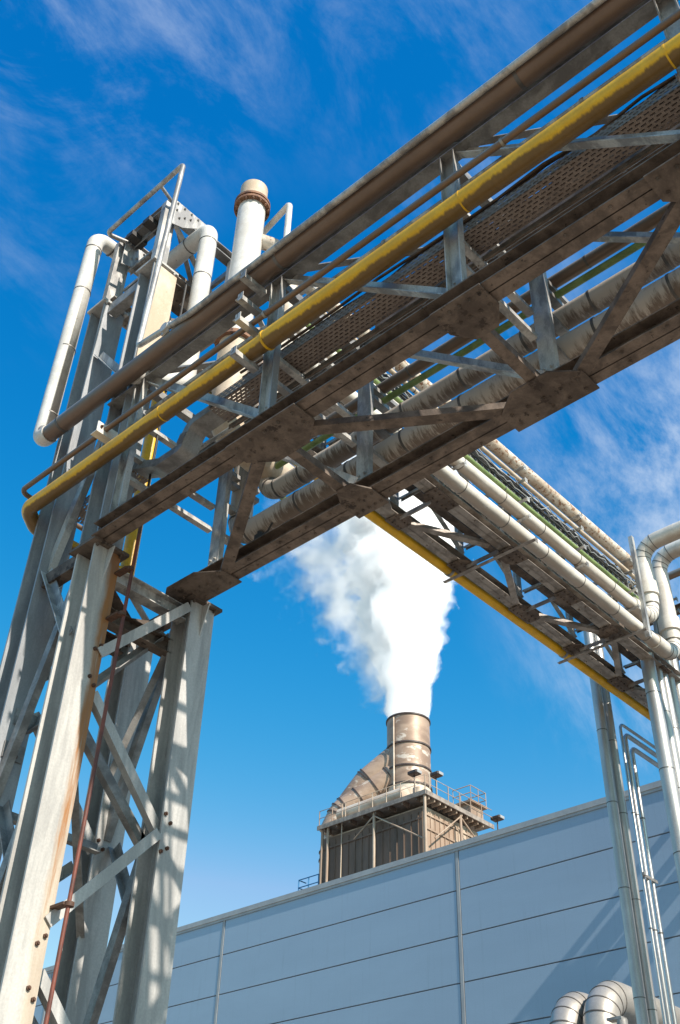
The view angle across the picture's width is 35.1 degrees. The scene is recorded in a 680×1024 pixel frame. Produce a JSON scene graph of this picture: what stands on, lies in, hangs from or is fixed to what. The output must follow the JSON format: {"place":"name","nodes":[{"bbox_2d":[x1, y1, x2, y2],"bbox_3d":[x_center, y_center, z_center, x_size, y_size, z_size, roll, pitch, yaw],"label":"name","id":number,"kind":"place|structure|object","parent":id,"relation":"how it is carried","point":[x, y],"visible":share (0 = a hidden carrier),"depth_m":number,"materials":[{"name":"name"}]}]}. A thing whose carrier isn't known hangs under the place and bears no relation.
{"place":"outdoors","nodes":[
{"label":"outdoors","id":0,"kind":"place"},
{"bbox_2d":[0,0,679,967],"label":"sky","id":1,"kind":"structure","parent":0,"point":[350,629],"materials":[{"name":"blue"}]},
{"bbox_2d":[34,780,679,1023],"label":"warehouse","id":2,"kind":"structure","parent":0,"point":[520,923],"depth_m":24.55,"materials":[{"name":"grey metal"}]},
{"bbox_2d":[490,814,503,829],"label":"floodlight","id":3,"kind":"object","parent":2,"relation":"on","point":[497,818],"visible":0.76,"depth_m":63.56,"materials":[{"name":"metal"}]},
{"bbox_2d":[623,733,671,1023],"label":"stainless tube","id":4,"kind":"object","parent":2,"relation":"attached to","point":[626,736],"visible":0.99,"depth_m":17.57,"materials":[{"name":"silver metal"}]},
{"bbox_2d":[642,872,657,883],"bbox_3d":[5.041,5.929,17.422,0.050,0.050,0.500,-29,-48,33],"label":"tube support","id":5,"kind":"object","parent":4,"relation":"attached to","point":[649,877],"visible":1,"depth_m":17.41,"materials":[{"name":"metal"}]},
{"bbox_2d":[630,747,676,1023],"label":"stainless tube","id":6,"kind":"object","parent":2,"relation":"attached to","point":[633,750],"visible":0.94,"depth_m":17.58,"materials":[{"name":"silver metal"}]},
{"bbox_2d":[317,749,493,883],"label":"boiler house","id":7,"kind":"structure","parent":0,"point":[370,821],"depth_m":61.57,"materials":[{"name":"metal"}]},
{"bbox_2d":[298,874,318,890],"bbox_3d":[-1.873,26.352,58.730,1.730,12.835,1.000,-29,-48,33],"label":"roof railing","id":8,"kind":"object","parent":7,"relation":"attached to","point":[308,881],"visible":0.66,"depth_m":62.51,"materials":[{"name":"grey metal"}]},
{"bbox_2d":[386,712,432,793],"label":"chimney","id":9,"kind":"object","parent":7,"relation":"on","point":[408,741],"visible":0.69,"depth_m":66.91,"materials":[{"name":"metal"}]},
{"bbox_2d":[407,769,421,777],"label":"floodlight","id":10,"kind":"object","parent":7,"relation":"on","point":[414,773],"visible":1,"depth_m":60.82,"materials":[{"name":"metal"}]},
{"bbox_2d":[430,771,442,784],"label":"floodlight","id":11,"kind":"object","parent":7,"relation":"on","point":[435,775],"visible":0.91,"depth_m":60.89,"materials":[{"name":"metal"}]},
{"bbox_2d":[606,1016,627,1023],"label":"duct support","id":12,"kind":"object","parent":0,"point":[620,1020],"visible":1,"depth_m":17.31,"materials":[{"name":"metal"}]},
{"bbox_2d":[615,568,679,601],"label":"steel pipe","id":13,"kind":"object","parent":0,"point":[675,573],"depth_m":19.29,"materials":[{"name":"silver metal"}]},
{"label":"ground","id":14,"kind":"structure","parent":0,"visible":0},
{"bbox_2d":[0,200,221,1023],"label":"support tower","id":15,"kind":"structure","parent":14,"relation":"on","point":[70,640],"depth_m":8.66,"materials":[{"name":"grey metal"}]},
{"bbox_2d":[90,421,117,443],"bbox_3d":[-2.122,-0.713,9.719,0.116,0.120,0.220,-29,-48,33],"label":"bracket","id":16,"kind":"object","parent":15,"relation":"attached to","point":[101,434],"visible":0.91,"depth_m":9.68,"materials":[{"name":"metal"}]},
{"bbox_2d":[43,284,186,1023],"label":"pipe","id":17,"kind":"object","parent":15,"relation":"hanging from","point":[68,904],"visible":0.88,"depth_m":7.88,"materials":[{"name":"metal"}]},
{"bbox_2d":[107,0,606,347],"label":"guard rail","id":18,"kind":"object","parent":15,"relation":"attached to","point":[518,62],"visible":1,"depth_m":8.63,"materials":[{"name":"metal"}]},
{"bbox_2d":[91,0,679,600],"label":"pipe bridge","id":19,"kind":"structure","parent":15,"relation":"on","point":[467,302],"depth_m":7.89,"materials":[{"name":"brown metal"}]},
{"bbox_2d":[131,225,217,387],"bbox_3d":[-1.974,-2.055,11.289,1.021,2.957,0.729,-29,-48,33],"label":"lagged pipe","id":20,"kind":"object","parent":19,"relation":"attached to","point":[201,241],"visible":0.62,"depth_m":11.67,"materials":[{"name":"white metal"}]},
{"bbox_2d":[212,179,297,478],"bbox_3d":[-0.710,-2.045,11.232,0.710,4.017,1.056,-29,-48,33],"label":"vent pipe","id":21,"kind":"object","parent":19,"relation":"attached to","point":[252,206],"visible":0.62,"depth_m":11.58,"materials":[{"name":"beige metal"}]},
{"bbox_2d":[263,203,292,236],"bbox_3d":[-0.749,-2.231,11.291,0.070,2.985,0.591,25,-44,-26],"label":"guard rail","id":22,"kind":"object","parent":21,"relation":"attached to","point":[286,208],"visible":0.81,"depth_m":11.99,"materials":[{"name":"white metal"}]},
{"bbox_2d":[38,0,643,440],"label":"steel pipe","id":23,"kind":"object","parent":19,"relation":"on","point":[510,88],"visible":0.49,"depth_m":8.36,"materials":[{"name":"grey metal"}]},
{"bbox_2d":[33,234,116,446],"bbox_3d":[-2.807,-1.927,11.813,0.250,3.468,0.507,-29,-48,33],"label":"lagged riser","id":24,"kind":"object","parent":23,"relation":"attached to","point":[97,245],"visible":0.86,"depth_m":11.59,"materials":[{"name":"white metal"}]},
{"bbox_2d":[21,33,679,568],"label":"gas pipe","id":25,"kind":"object","parent":19,"relation":"attached to","point":[645,73],"visible":0.81,"depth_m":7.56,"materials":[{"name":"yellow metal"}]},
{"bbox_2d":[21,9,679,530],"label":"steel pipe","id":26,"kind":"object","parent":19,"relation":"on","point":[535,117],"visible":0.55,"depth_m":7.87,"materials":[{"name":"metal"}]},
{"bbox_2d":[76,78,679,524],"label":"cable tray","id":27,"kind":"object","parent":19,"relation":"attached to","point":[200,426],"visible":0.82,"depth_m":7.90,"materials":[{"name":"metal"}]},
{"bbox_2d":[240,73,679,396],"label":"cable bundle","id":28,"kind":"object","parent":27,"relation":"in","point":[530,175],"visible":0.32,"depth_m":7.70,"materials":[{"name":"grey metal"}]},
{"bbox_2d":[145,38,666,414],"bbox_3d":[2.745,-3.425,6.643,12.300,0.059,0.059,-29,-48,33],"label":"conduit","id":29,"kind":"object","parent":19,"relation":"attached to","point":[383,241],"visible":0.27,"depth_m":8.19,"materials":[{"name":"metal"}]},
{"bbox_2d":[200,143,666,449],"bbox_3d":[3.049,-2.988,6.727,12.300,0.049,0.049,-29,-48,33],"label":"conduit","id":30,"kind":"object","parent":19,"relation":"attached to","point":[216,437],"visible":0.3,"depth_m":8.91,"materials":[{"name":"metal"}]},
{"bbox_2d":[221,116,677,417],"bbox_3d":[2.990,-3.077,6.714,12.300,0.081,0.081,-29,-48,33],"label":"conduit","id":31,"kind":"object","parent":19,"relation":"attached to","point":[481,247],"depth_m":7.75,"materials":[{"name":"metal"}]},
{"bbox_2d":[228,267,679,543],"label":"lagged pipe","id":32,"kind":"object","parent":19,"relation":"attached to","point":[657,295],"visible":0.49,"depth_m":8.72,"materials":[{"name":"grey metal"}]},
{"bbox_2d":[253,202,670,439],"bbox_3d":[3.599,-3.640,7.860,12.175,2.097,0.114,-29,-48,33],"label":"steel pipe","id":33,"kind":"object","parent":19,"relation":"on","point":[592,258],"visible":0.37,"depth_m":8.57,"materials":[{"name":"grey metal"}]},
{"bbox_2d":[275,231,653,499],"bbox_3d":[3.758,-2.662,7.247,12.080,0.060,0.493,-29,-48,33],"label":"steel pipe","id":34,"kind":"object","parent":19,"relation":"on","point":[572,285],"visible":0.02,"depth_m":8.88,"materials":[{"name":"grey metal"}]},
{"bbox_2d":[258,244,679,498],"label":"lagged pipe","id":35,"kind":"object","parent":19,"relation":"attached to","point":[587,304],"visible":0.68,"depth_m":8.83,"materials":[{"name":"grey metal"}]},
{"bbox_2d":[375,123,679,334],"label":"cable channel","id":36,"kind":"object","parent":19,"relation":"attached to","point":[551,220],"visible":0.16,"depth_m":8.28,"materials":[{"name":"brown metal"}]},
{"bbox_2d":[110,200,679,707],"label":"pipe bridge","id":37,"kind":"structure","parent":15,"relation":"on","point":[438,494],"depth_m":15.78,"materials":[{"name":"grey metal"}]},
{"bbox_2d":[120,391,649,719],"bbox_3d":[2.909,2.969,15.975,0.176,3.260,15.028,-29,-48,33],"label":"gas pipe","id":38,"kind":"object","parent":37,"relation":"attached to","point":[427,555],"visible":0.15,"depth_m":15.97,"materials":[{"name":"metal"}]},
{"bbox_2d":[171,305,640,668],"bbox_3d":[2.981,1.051,16.644,0.131,0.090,15.200,-29,-48,33],"label":"cable channel","id":39,"kind":"object","parent":37,"relation":"in","point":[455,522],"visible":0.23,"depth_m":16.38,"materials":[{"name":"grey metal"}]},
{"bbox_2d":[174,270,679,670],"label":"cable channel","id":40,"kind":"object","parent":37,"relation":"in","point":[342,404],"visible":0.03,"depth_m":15.85,"materials":[{"name":"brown metal"}]},
{"bbox_2d":[305,287,633,588],"bbox_3d":[4.016,0.489,17.299,0.603,0.197,13.600,-29,-48,33],"label":"steel pipe","id":41,"kind":"object","parent":37,"relation":"on","point":[512,461],"visible":0.23,"depth_m":16.26,"materials":[{"name":"white metal"}]},
{"bbox_2d":[305,324,638,599],"bbox_3d":[2.148,-0.356,15.208,0.297,0.075,7.916,-29,-48,33],"label":"steel pipe","id":42,"kind":"object","parent":37,"relation":"on","point":[398,400],"visible":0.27,"depth_m":15.67,"materials":[{"name":"metal"}]},
{"bbox_2d":[310,322,635,593],"bbox_3d":[2.132,-0.649,15.195,0.128,0.280,8.000,-29,-48,33],"label":"cable ladder","id":43,"kind":"object","parent":37,"relation":"attached to","point":[489,464],"visible":0.45,"depth_m":15.88,"materials":[{"name":"metal"}]},
{"bbox_2d":[324,313,636,594],"bbox_3d":[4.091,0.647,17.078,0.322,0.070,13.604,-27,-47,31],"label":"steel pipe","id":44,"kind":"object","parent":37,"relation":"attached to","point":[483,449],"visible":0.36,"depth_m":16.14,"materials":[{"name":"white metal"}]},
{"bbox_2d":[288,338,679,659],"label":"lagged pipe","id":45,"kind":"object","parent":37,"relation":"on","point":[665,644],"visible":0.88,"depth_m":15.97,"materials":[{"name":"silver metal"}]},
{"bbox_2d":[297,327,679,623],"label":"lagged pipe","id":46,"kind":"object","parent":37,"relation":"on","point":[649,545],"visible":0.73,"depth_m":16.32,"materials":[{"name":"white metal"}]},
{"bbox_2d":[636,622,679,888],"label":"downpipe","id":47,"kind":"object","parent":37,"relation":"attached to","point":[662,745],"visible":0.94,"depth_m":16.41,"materials":[{"name":"silver metal"}]},
{"bbox_2d":[650,603,679,668],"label":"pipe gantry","id":48,"kind":"object","parent":37,"relation":"on","point":[677,606],"depth_m":19.79,"materials":[{"name":"metal"}]},
{"bbox_2d":[651,630,679,795],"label":"downpipe","id":49,"kind":"object","parent":37,"relation":"attached to","point":[675,757],"visible":0.41,"depth_m":16.96,"materials":[{"name":"silver metal"}]},
{"bbox_2d":[663,659,679,761],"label":"downpipe","id":50,"kind":"object","parent":37,"relation":"attached to","point":[672,709],"visible":0.4,"depth_m":17.27,"materials":[{"name":"silver metal"}]},
{"bbox_2d":[667,660,679,734],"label":"downpipe","id":51,"kind":"object","parent":37,"relation":"attached to","point":[674,695],"depth_m":17.61,"materials":[{"name":"silver metal"}]},
{"bbox_2d":[671,658,679,703],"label":"downpipe","id":52,"kind":"object","parent":37,"relation":"attached to","point":[674,662],"depth_m":18.04,"materials":[{"name":"silver metal"}]},
{"bbox_2d":[549,991,588,1023],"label":"air duct","id":53,"kind":"object","parent":14,"relation":"on","point":[568,1008],"visible":0.59,"depth_m":18.19,"materials":[{"name":"silver metal"}]},
{"bbox_2d":[583,631,648,1023],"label":"riser","id":54,"kind":"object","parent":14,"relation":"on","point":[638,991],"visible":0.91,"depth_m":16.92,"materials":[{"name":"silver metal"}]},
{"bbox_2d":[593,633,658,1023],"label":"riser","id":55,"kind":"object","parent":14,"relation":"on","point":[639,920],"visible":0.59,"depth_m":17.05,"materials":[{"name":"silver metal"}]},
{"bbox_2d":[582,980,679,1023],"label":"air duct","id":56,"kind":"object","parent":14,"relation":"on","point":[605,999],"visible":0.66,"depth_m":18.09,"materials":[{"name":"silver metal"}]},
{"bbox_2d":[619,724,666,1023],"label":"stainless tube","id":57,"kind":"object","parent":14,"relation":"on","point":[641,867],"visible":0.97,"depth_m":17.51,"materials":[{"name":"silver metal"}]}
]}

